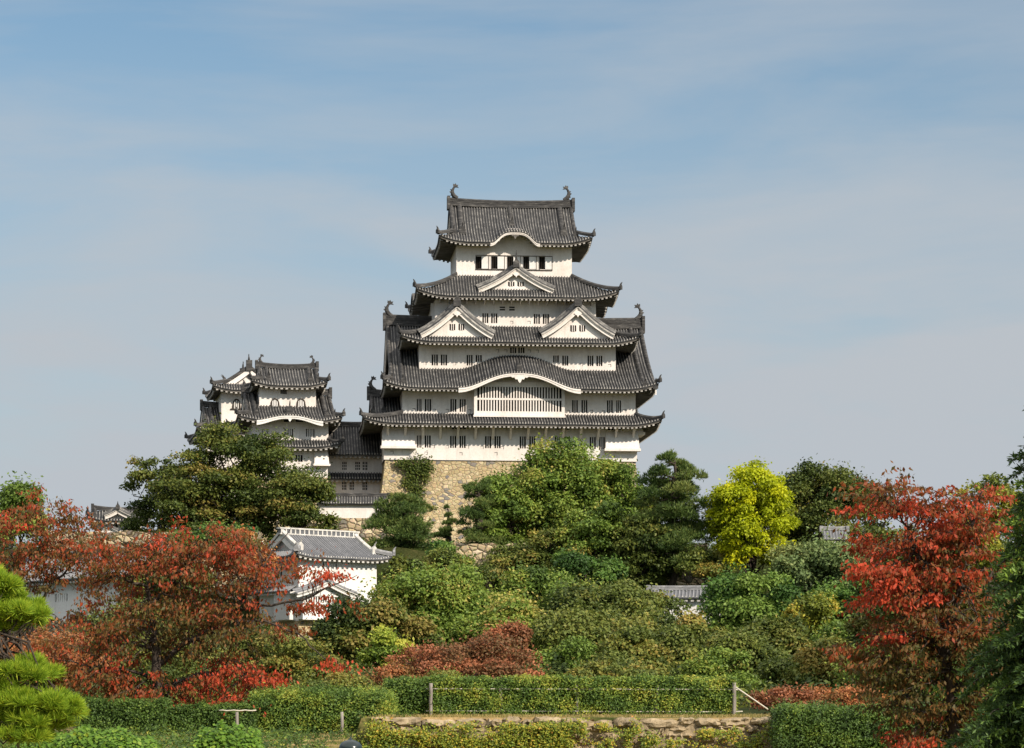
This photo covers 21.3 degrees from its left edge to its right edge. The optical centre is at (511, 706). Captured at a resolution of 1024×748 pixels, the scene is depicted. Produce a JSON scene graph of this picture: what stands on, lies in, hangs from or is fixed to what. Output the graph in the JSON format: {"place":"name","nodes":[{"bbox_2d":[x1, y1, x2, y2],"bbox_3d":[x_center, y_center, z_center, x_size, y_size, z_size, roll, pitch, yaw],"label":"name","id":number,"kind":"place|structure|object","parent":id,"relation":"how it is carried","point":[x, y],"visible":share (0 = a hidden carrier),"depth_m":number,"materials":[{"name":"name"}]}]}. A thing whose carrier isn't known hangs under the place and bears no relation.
{"place":"outdoors","nodes":[
{"label":"outdoors","id":0,"kind":"place"},
{"bbox_2d":[184,354,255,517],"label":"keep","id":1,"kind":"structure","parent":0,"point":[225,395],"depth_m":321.68,"materials":[{"name":"white paint"}]},
{"bbox_2d":[0,547,1022,747],"bbox_3d":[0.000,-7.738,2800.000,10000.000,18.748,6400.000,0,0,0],"label":"ground","id":2,"kind":"structure","parent":0,"point":[421,553],"depth_m":140.22,"materials":[{"name":"green plant"}]},
{"bbox_2d":[0,470,56,635],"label":"broadleaf tree","id":3,"kind":"object","parent":2,"relation":"on","point":[9,497],"visible":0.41,"depth_m":223.66,"materials":[{"name":"green plant"}]},
{"bbox_2d":[0,562,90,747],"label":"garden pine","id":4,"kind":"object","parent":2,"relation":"on","point":[35,713],"visible":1,"depth_m":44.73,"materials":[{"name":"green plant"}]},
{"bbox_2d":[0,612,115,692],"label":"broadleaf tree","id":5,"kind":"object","parent":2,"relation":"on","point":[71,665],"visible":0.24,"depth_m":103.19,"materials":[{"name":"red plant"}]},
{"bbox_2d":[0,482,129,647],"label":"cherry tree","id":6,"kind":"object","parent":2,"relation":"on","point":[22,552],"visible":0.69,"depth_m":115.41,"materials":[{"name":"red plant"}]},
{"bbox_2d":[7,544,162,648],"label":"long corridor building","id":7,"kind":"structure","parent":2,"relation":"on","point":[60,603],"depth_m":243.01,"materials":[{"name":"paint"}]},
{"bbox_2d":[10,724,161,747],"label":"leafy plant","id":8,"kind":"object","parent":2,"relation":"on","point":[83,736],"visible":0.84,"depth_m":69.40,"materials":[{"name":"green plant"}]},
{"bbox_2d":[85,501,150,531],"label":"turret","id":9,"kind":"object","parent":2,"relation":"on","point":[114,515],"visible":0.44,"depth_m":287.54,"materials":[{"name":"white paint"}]},
{"bbox_2d":[73,694,174,733],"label":"hedge","id":10,"kind":"object","parent":2,"relation":"on","point":[104,714],"visible":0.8,"depth_m":92.02,"materials":[{"name":"green plant"}]},
{"bbox_2d":[66,596,191,671],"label":"broadleaf tree","id":11,"kind":"object","parent":2,"relation":"on","point":[106,616],"visible":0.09,"depth_m":148.09,"materials":[{"name":"red plant"}]},
{"bbox_2d":[48,530,261,602],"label":"stone wall","id":12,"kind":"structure","parent":2,"relation":"on","point":[129,535],"depth_m":259.06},
{"bbox_2d":[118,455,195,531],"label":"broadleaf tree","id":13,"kind":"object","parent":2,"relation":"on","point":[139,476],"visible":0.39,"depth_m":275.26,"materials":[{"name":"green plant"}]},
{"bbox_2d":[115,556,223,635],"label":"broadleaf tree","id":14,"kind":"object","parent":2,"relation":"on","point":[157,589],"visible":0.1,"depth_m":203.48,"materials":[{"name":"red plant"}]},
{"bbox_2d":[95,630,276,704],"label":"broadleaf tree","id":15,"kind":"object","parent":2,"relation":"on","point":[178,672],"visible":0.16,"depth_m":118.86,"materials":[{"name":"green plant"}]},
{"bbox_2d":[146,459,245,532],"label":"broadleaf tree","id":16,"kind":"object","parent":2,"relation":"on","point":[210,475],"visible":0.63,"depth_m":268.77,"materials":[{"name":"green plant"}]},
{"bbox_2d":[25,515,369,731],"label":"cherry tree","id":17,"kind":"object","parent":2,"relation":"on","point":[221,555],"visible":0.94,"depth_m":94.30,"materials":[{"name":"red plant"}]},
{"bbox_2d":[0,710,418,747],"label":"weeds","id":18,"kind":"object","parent":2,"relation":"on","point":[179,741],"visible":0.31,"depth_m":84.79,"materials":[{"name":"green plant"}]},
{"bbox_2d":[167,699,260,733],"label":"hedge","id":19,"kind":"object","parent":2,"relation":"on","point":[189,716],"visible":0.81,"depth_m":92.51,"materials":[{"name":"green plant"}]},
{"bbox_2d":[166,517,267,637],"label":"broadleaf tree","id":20,"kind":"object","parent":2,"relation":"on","point":[203,536],"visible":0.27,"depth_m":250.73,"materials":[{"name":"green plant"}]},
{"bbox_2d":[189,719,264,747],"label":"leafy plant","id":21,"kind":"object","parent":2,"relation":"on","point":[235,736],"visible":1,"depth_m":67.42,"materials":[{"name":"green plant"}]},
{"bbox_2d":[157,412,332,542],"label":"broadleaf tree","id":22,"kind":"object","parent":2,"relation":"on","point":[253,453],"visible":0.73,"depth_m":269.94,"materials":[{"name":"green plant"}]},
{"bbox_2d":[228,524,281,624],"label":"broadleaf tree","id":23,"kind":"object","parent":2,"relation":"on","point":[250,533],"visible":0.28,"depth_m":245.55,"materials":[{"name":"red plant"}]},
{"bbox_2d":[218,613,314,678],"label":"broadleaf tree","id":24,"kind":"object","parent":2,"relation":"on","point":[255,641],"visible":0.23,"depth_m":159.16,"materials":[{"name":"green plant"}]},
{"bbox_2d":[260,621,316,638],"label":"stone base","id":25,"kind":"object","parent":2,"relation":"on","point":[300,624],"visible":0.06,"depth_m":250.64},
{"bbox_2d":[252,527,395,621],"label":"corner turret","id":26,"kind":"object","parent":25,"relation":"on","point":[358,554],"visible":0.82,"depth_m":252.86,"materials":[{"name":"paint"}]},
{"bbox_2d":[249,477,327,541],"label":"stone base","id":27,"kind":"object","parent":2,"relation":"on","point":[290,516],"visible":0.01,"depth_m":299.53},
{"bbox_2d":[226,354,345,477],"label":"keep","id":28,"kind":"structure","parent":27,"relation":"on","point":[290,397],"depth_m":300.97,"materials":[{"name":"white paint"}]},
{"bbox_2d":[257,467,341,541],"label":"broadleaf tree","id":29,"kind":"object","parent":2,"relation":"on","point":[282,501],"visible":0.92,"depth_m":266.18,"materials":[{"name":"green plant"}]},
{"bbox_2d":[252,627,351,689],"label":"broadleaf tree","id":30,"kind":"object","parent":2,"relation":"on","point":[289,650],"visible":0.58,"depth_m":125.35,"materials":[{"name":"green plant"}]},
{"bbox_2d":[243,680,401,733],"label":"hedge","id":31,"kind":"object","parent":2,"relation":"on","point":[293,706],"visible":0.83,"depth_m":93.02,"materials":[{"name":"green plant"}]},
{"bbox_2d":[288,665,382,708],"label":"broadleaf tree","id":32,"kind":"object","parent":2,"relation":"on","point":[345,679],"visible":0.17,"depth_m":117.49,"materials":[{"name":"green plant"}]},
{"bbox_2d":[316,493,389,542],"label":"plaster wall","id":33,"kind":"structure","parent":2,"relation":"on","point":[354,511],"depth_m":296.08,"materials":[{"name":"paint"}]},
{"bbox_2d":[306,589,450,671],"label":"broadleaf tree","id":34,"kind":"object","parent":2,"relation":"on","point":[347,634],"visible":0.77,"depth_m":188.41,"materials":[{"name":"green plant"}]},
{"bbox_2d":[353,623,415,674],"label":"broadleaf tree","id":35,"kind":"object","parent":2,"relation":"on","point":[385,640],"visible":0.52,"depth_m":169.12,"materials":[{"name":"green plant"}]},
{"bbox_2d":[0,713,770,747],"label":"dry grass","id":36,"kind":"structure","parent":2,"relation":"on","point":[754,715],"depth_m":91.09,"materials":[{"name":"plant"}]},
{"bbox_2d":[358,657,427,688],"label":"broadleaf tree","id":37,"kind":"object","parent":2,"relation":"on","point":[391,670],"visible":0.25,"depth_m":134.80,"materials":[{"name":"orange plant"}]},
{"bbox_2d":[361,491,435,550],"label":"pine tree","id":38,"kind":"object","parent":2,"relation":"on","point":[407,527],"visible":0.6,"depth_m":262.38,"materials":[{"name":"green plant"}]},
{"bbox_2d":[378,552,424,582],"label":"broadleaf tree","id":39,"kind":"object","parent":2,"relation":"on","point":[396,563],"visible":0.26,"depth_m":245.24,"materials":[{"name":"green plant"}]},
{"bbox_2d":[382,674,432,716],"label":"hedge","id":40,"kind":"object","parent":2,"relation":"on","point":[411,693],"visible":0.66,"depth_m":96.10,"materials":[{"name":"green plant"}]},
{"bbox_2d":[432,503,457,542],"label":"pine tree","id":41,"kind":"object","parent":2,"relation":"on","point":[445,531],"visible":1,"depth_m":275.66,"materials":[{"name":"green plant"}]},
{"bbox_2d":[356,553,537,647],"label":"broadleaf tree","id":42,"kind":"object","parent":2,"relation":"on","point":[445,595],"visible":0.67,"depth_m":201.82,"materials":[{"name":"green plant"}]},
{"bbox_2d":[424,538,476,569],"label":"broadleaf tree","id":43,"kind":"object","parent":2,"relation":"on","point":[446,544],"visible":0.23,"depth_m":256.13,"materials":[{"name":"green plant"}]},
{"bbox_2d":[416,544,488,584],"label":"broadleaf tree","id":44,"kind":"object","parent":2,"relation":"on","point":[442,553],"visible":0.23,"depth_m":253.59,"materials":[{"name":"green plant"}]},
{"bbox_2d":[383,621,550,682],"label":"broadleaf tree","id":45,"kind":"object","parent":2,"relation":"on","point":[475,652],"visible":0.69,"depth_m":138.02,"materials":[{"name":"plant"}]},
{"bbox_2d":[455,477,507,544],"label":"pine tree","id":46,"kind":"object","parent":2,"relation":"on","point":[475,534],"visible":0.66,"depth_m":261.54,"materials":[{"name":"green plant"}]},
{"bbox_2d":[469,562,507,591],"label":"broadleaf tree","id":47,"kind":"object","parent":2,"relation":"on","point":[493,571],"visible":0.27,"depth_m":251.34,"materials":[{"name":"green plant"}]},
{"bbox_2d":[441,587,551,657],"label":"broadleaf tree","id":48,"kind":"object","parent":2,"relation":"on","point":[503,610],"visible":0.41,"depth_m":191.71,"materials":[{"name":"green plant"}]},
{"bbox_2d":[469,469,538,544],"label":"broadleaf tree","id":49,"kind":"object","parent":2,"relation":"on","point":[515,512],"visible":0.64,"depth_m":263.20,"materials":[{"name":"green plant"}]},
{"bbox_2d":[477,544,536,570],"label":"broadleaf tree","id":50,"kind":"object","parent":2,"relation":"on","point":[504,559],"visible":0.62,"depth_m":254.69,"materials":[{"name":"green plant"}]},
{"bbox_2d":[380,460,636,542],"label":"stone base","id":51,"kind":"object","parent":2,"relation":"on","point":[448,479],"visible":0.14,"depth_m":299.09,"materials":[{"name":"stone"}]},
{"bbox_2d":[389,448,438,511],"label":"creeper","id":52,"kind":"object","parent":51,"relation":"hanging from","point":[424,467],"visible":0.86,"depth_m":298.41,"materials":[{"name":"green plant"}]},
{"bbox_2d":[359,183,664,463],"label":"castle keep","id":53,"kind":"structure","parent":51,"relation":"on","point":[505,340],"depth_m":301.80,"materials":[{"name":"white paint"}]},
{"bbox_2d":[328,421,384,492],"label":"connecting corridor","id":54,"kind":"object","parent":53,"relation":"attached to","point":[356,465],"visible":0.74,"depth_m":304.68,"materials":[{"name":"white paint"}]},
{"bbox_2d":[483,617,533,664],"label":"broadleaf tree","id":55,"kind":"object","parent":2,"relation":"on","point":[526,631],"visible":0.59,"depth_m":155.47,"materials":[{"name":"red plant"}]},
{"bbox_2d":[1,536,1018,707],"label":"undergrowth","id":56,"kind":"object","parent":2,"relation":"on","point":[744,699],"visible":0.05,"depth_m":147.62,"materials":[{"name":"green plant"}]},
{"bbox_2d":[478,559,602,618],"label":"broadleaf tree","id":57,"kind":"object","parent":2,"relation":"on","point":[538,578],"visible":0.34,"depth_m":225.78,"materials":[{"name":"green plant"}]},
{"bbox_2d":[517,653,570,695],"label":"broadleaf tree","id":58,"kind":"object","parent":2,"relation":"on","point":[557,667],"visible":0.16,"depth_m":145.63,"materials":[{"name":"green plant"}]},
{"bbox_2d":[499,525,600,597],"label":"broadleaf tree","id":59,"kind":"object","parent":2,"relation":"on","point":[535,545],"visible":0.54,"depth_m":254.83,"materials":[{"name":"green plant"}]},
{"bbox_2d":[493,432,639,542],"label":"broadleaf tree","id":60,"kind":"object","parent":2,"relation":"on","point":[548,476],"visible":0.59,"depth_m":265.13,"materials":[{"name":"green plant"}]},
{"bbox_2d":[531,632,601,668],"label":"broadleaf tree","id":61,"kind":"object","parent":2,"relation":"on","point":[571,654],"visible":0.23,"depth_m":153.59,"materials":[{"name":"green plant"}]},
{"bbox_2d":[367,716,773,747],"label":"retaining wall","id":62,"kind":"structure","parent":2,"relation":"on","point":[683,728],"depth_m":89.99,"materials":[{"name":"stone"}]},
{"bbox_2d":[353,712,772,747],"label":"ivy","id":63,"kind":"object","parent":62,"relation":"attached to","point":[552,735],"visible":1,"depth_m":89.54,"materials":[{"name":"green plant"}]},
{"bbox_2d":[451,542,707,602],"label":"stone wall","id":64,"kind":"structure","parent":2,"relation":"on","point":[480,550],"depth_m":257.71,"materials":[{"name":"stone"}]},
{"bbox_2d":[424,671,741,715],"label":"hedge","id":65,"kind":"object","parent":2,"relation":"on","point":[487,698],"visible":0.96,"depth_m":95.91,"materials":[{"name":"green plant"}]},
{"bbox_2d":[542,575,634,620],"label":"broadleaf tree","id":66,"kind":"object","parent":2,"relation":"on","point":[586,599],"visible":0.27,"depth_m":200.63,"materials":[{"name":"green plant"}]},
{"bbox_2d":[549,546,629,585],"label":"broadleaf tree","id":67,"kind":"object","parent":2,"relation":"on","point":[576,563],"visible":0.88,"depth_m":245.85,"materials":[{"name":"green plant"}]},
{"bbox_2d":[515,590,678,662],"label":"broadleaf tree","id":68,"kind":"object","parent":2,"relation":"on","point":[553,629],"visible":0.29,"depth_m":184.63,"materials":[{"name":"green plant"}]},
{"bbox_2d":[426,683,767,714],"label":"wire fence","id":69,"kind":"object","parent":2,"relation":"on","point":[733,711],"visible":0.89,"depth_m":95.92,"materials":[{"name":"grey metal"}]},
{"bbox_2d":[548,496,646,582],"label":"broadleaf tree","id":70,"kind":"object","parent":2,"relation":"on","point":[589,528],"visible":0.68,"depth_m":254.60,"materials":[{"name":"green plant"}]},
{"bbox_2d":[564,641,661,679],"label":"broadleaf tree","id":71,"kind":"object","parent":2,"relation":"on","point":[601,662],"visible":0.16,"depth_m":144.29,"materials":[{"name":"green plant"}]},
{"bbox_2d":[578,657,662,686],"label":"broadleaf tree","id":72,"kind":"object","parent":2,"relation":"on","point":[629,670],"visible":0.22,"depth_m":139.41,"materials":[{"name":"green plant"}]},
{"bbox_2d":[601,458,660,530],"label":"broadleaf tree","id":73,"kind":"object","parent":2,"relation":"on","point":[621,471],"visible":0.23,"depth_m":265.72,"materials":[{"name":"green plant"}]},
{"bbox_2d":[592,619,678,675],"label":"broadleaf tree","id":74,"kind":"object","parent":2,"relation":"on","point":[639,641],"visible":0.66,"depth_m":163.88,"materials":[{"name":"green plant"}]},
{"bbox_2d":[598,510,674,590],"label":"broadleaf tree","id":75,"kind":"object","parent":2,"relation":"on","point":[636,543],"visible":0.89,"depth_m":252.05,"materials":[{"name":"green plant"}]},
{"bbox_2d":[593,573,691,617],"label":"broadleaf tree","id":76,"kind":"object","parent":2,"relation":"on","point":[636,597],"visible":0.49,"depth_m":203.13,"materials":[{"name":"green plant"}]},
{"bbox_2d":[607,555,684,586],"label":"broadleaf tree","id":77,"kind":"object","parent":2,"relation":"on","point":[654,578],"visible":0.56,"depth_m":253.16,"materials":[{"name":"green plant"}]},
{"bbox_2d":[631,449,714,585],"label":"pine tree","id":78,"kind":"object","parent":2,"relation":"on","point":[677,507],"visible":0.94,"depth_m":252.50,"materials":[{"name":"green plant"}]},
{"bbox_2d":[646,585,709,623],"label":"plaster wall","id":79,"kind":"structure","parent":2,"relation":"on","point":[693,593],"depth_m":225.63,"materials":[{"name":"grey tile"}]},
{"bbox_2d":[650,609,741,669],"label":"broadleaf tree","id":80,"kind":"object","parent":2,"relation":"on","point":[691,628],"visible":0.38,"depth_m":177.46,"materials":[{"name":"green plant"}]},
{"bbox_2d":[668,641,735,677],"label":"broadleaf tree","id":81,"kind":"object","parent":2,"relation":"on","point":[685,651],"visible":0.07,"depth_m":149.95,"materials":[{"name":"green plant"}]},
{"bbox_2d":[673,546,736,584],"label":"broadleaf tree","id":82,"kind":"object","parent":2,"relation":"on","point":[703,558],"visible":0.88,"depth_m":250.46,"materials":[{"name":"green plant"}]},
{"bbox_2d":[677,638,770,692],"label":"shrub","id":83,"kind":"object","parent":2,"relation":"on","point":[714,661],"visible":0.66,"depth_m":147.17,"materials":[{"name":"green plant"}]},
{"bbox_2d":[691,560,803,633],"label":"broadleaf tree","id":84,"kind":"object","parent":2,"relation":"on","point":[732,599],"visible":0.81,"depth_m":216.62,"materials":[{"name":"green plant"}]},
{"bbox_2d":[701,625,800,677],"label":"shrub","id":85,"kind":"object","parent":2,"relation":"on","point":[761,648],"visible":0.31,"depth_m":166.85,"materials":[{"name":"green plant"}]},
{"bbox_2d":[701,455,801,573],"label":"ginkgo tree","id":86,"kind":"object","parent":2,"relation":"on","point":[741,512],"visible":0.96,"depth_m":250.30,"materials":[{"name":"yellow plant"}]},
{"bbox_2d":[736,612,815,668],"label":"shrub","id":87,"kind":"object","parent":2,"relation":"on","point":[785,630],"visible":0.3,"depth_m":182.80,"materials":[{"name":"green plant"}]},
{"bbox_2d":[745,681,822,714],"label":"shrub","id":88,"kind":"object","parent":2,"relation":"on","point":[769,698],"visible":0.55,"depth_m":121.39,"materials":[{"name":"plant"}]},
{"bbox_2d":[756,627,854,692],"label":"shrub","id":89,"kind":"object","parent":2,"relation":"on","point":[815,667],"visible":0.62,"depth_m":149.13,"materials":[{"name":"green plant"}]},
{"bbox_2d":[776,590,842,638],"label":"broadleaf tree","id":90,"kind":"object","parent":2,"relation":"on","point":[811,609],"visible":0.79,"depth_m":210.88,"materials":[{"name":"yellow plant"}]},
{"bbox_2d":[759,524,869,639],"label":"broadleaf tree","id":91,"kind":"object","parent":2,"relation":"on","point":[810,564],"visible":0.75,"depth_m":243.84,"materials":[{"name":"green plant"}]},
{"bbox_2d":[763,453,888,543],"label":"broadleaf tree","id":92,"kind":"object","parent":2,"relation":"on","point":[810,481],"visible":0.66,"depth_m":281.49,"materials":[{"name":"green plant"}]},
{"bbox_2d":[809,610,853,647],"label":"broadleaf tree","id":93,"kind":"object","parent":2,"relation":"on","point":[829,626],"visible":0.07,"depth_m":186.79,"materials":[{"name":"green plant"}]},
{"bbox_2d":[819,526,848,543],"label":"roof","id":94,"kind":"structure","parent":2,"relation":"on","point":[836,534],"depth_m":261.69,"materials":[{"name":"grey tile"}]},
{"bbox_2d":[805,575,887,622],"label":"broadleaf tree","id":95,"kind":"object","parent":2,"relation":"on","point":[840,591],"visible":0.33,"depth_m":231.27,"materials":[{"name":"green plant"}]},
{"bbox_2d":[803,681,890,708],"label":"bush","id":96,"kind":"object","parent":2,"relation":"on","point":[842,695],"visible":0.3,"depth_m":127.24,"materials":[{"name":"orange plant"}]},
{"bbox_2d":[765,694,947,747],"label":"hedge","id":97,"kind":"object","parent":2,"relation":"on","point":[815,725],"visible":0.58,"depth_m":88.44,"materials":[{"name":"green plant"}]},
{"bbox_2d":[822,610,912,652],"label":"broadleaf tree","id":98,"kind":"object","parent":2,"relation":"on","point":[849,628],"visible":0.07,"depth_m":175.56,"materials":[{"name":"green plant"}]},
{"bbox_2d":[828,492,922,545],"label":"broadleaf tree","id":99,"kind":"object","parent":2,"relation":"on","point":[875,530],"visible":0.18,"depth_m":274.79,"materials":[{"name":"green plant"}]},
{"bbox_2d":[824,623,952,705],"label":"broadleaf tree","id":100,"kind":"object","parent":2,"relation":"on","point":[846,676],"visible":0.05,"depth_m":134.56,"materials":[{"name":"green plant"}]},
{"bbox_2d":[807,460,1022,747],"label":"cherry tree","id":101,"kind":"object","parent":2,"relation":"on","point":[938,539],"visible":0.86,"depth_m":71.20,"materials":[{"name":"red plant"}]},
{"bbox_2d":[842,518,1018,632],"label":"broadleaf tree","id":102,"kind":"object","parent":2,"relation":"on","point":[878,612],"visible":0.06,"depth_m":169.22,"materials":[{"name":"red plant"}]},
{"bbox_2d":[933,410,1023,747],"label":"fir tree","id":103,"kind":"object","parent":2,"relation":"on","point":[1000,724],"visible":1,"depth_m":57.52,"materials":[{"name":"green plant"}]},
{"bbox_2d":[949,472,1023,634],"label":"broadleaf tree","id":104,"kind":"object","parent":2,"relation":"on","point":[992,479],"visible":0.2,"depth_m":139.20,"materials":[{"name":"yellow plant"}]},
{"bbox_2d":[0,0,1023,549],"label":"sky","id":105,"kind":"structure","parent":0,"point":[812,211],"materials":[{"name":"blue"}]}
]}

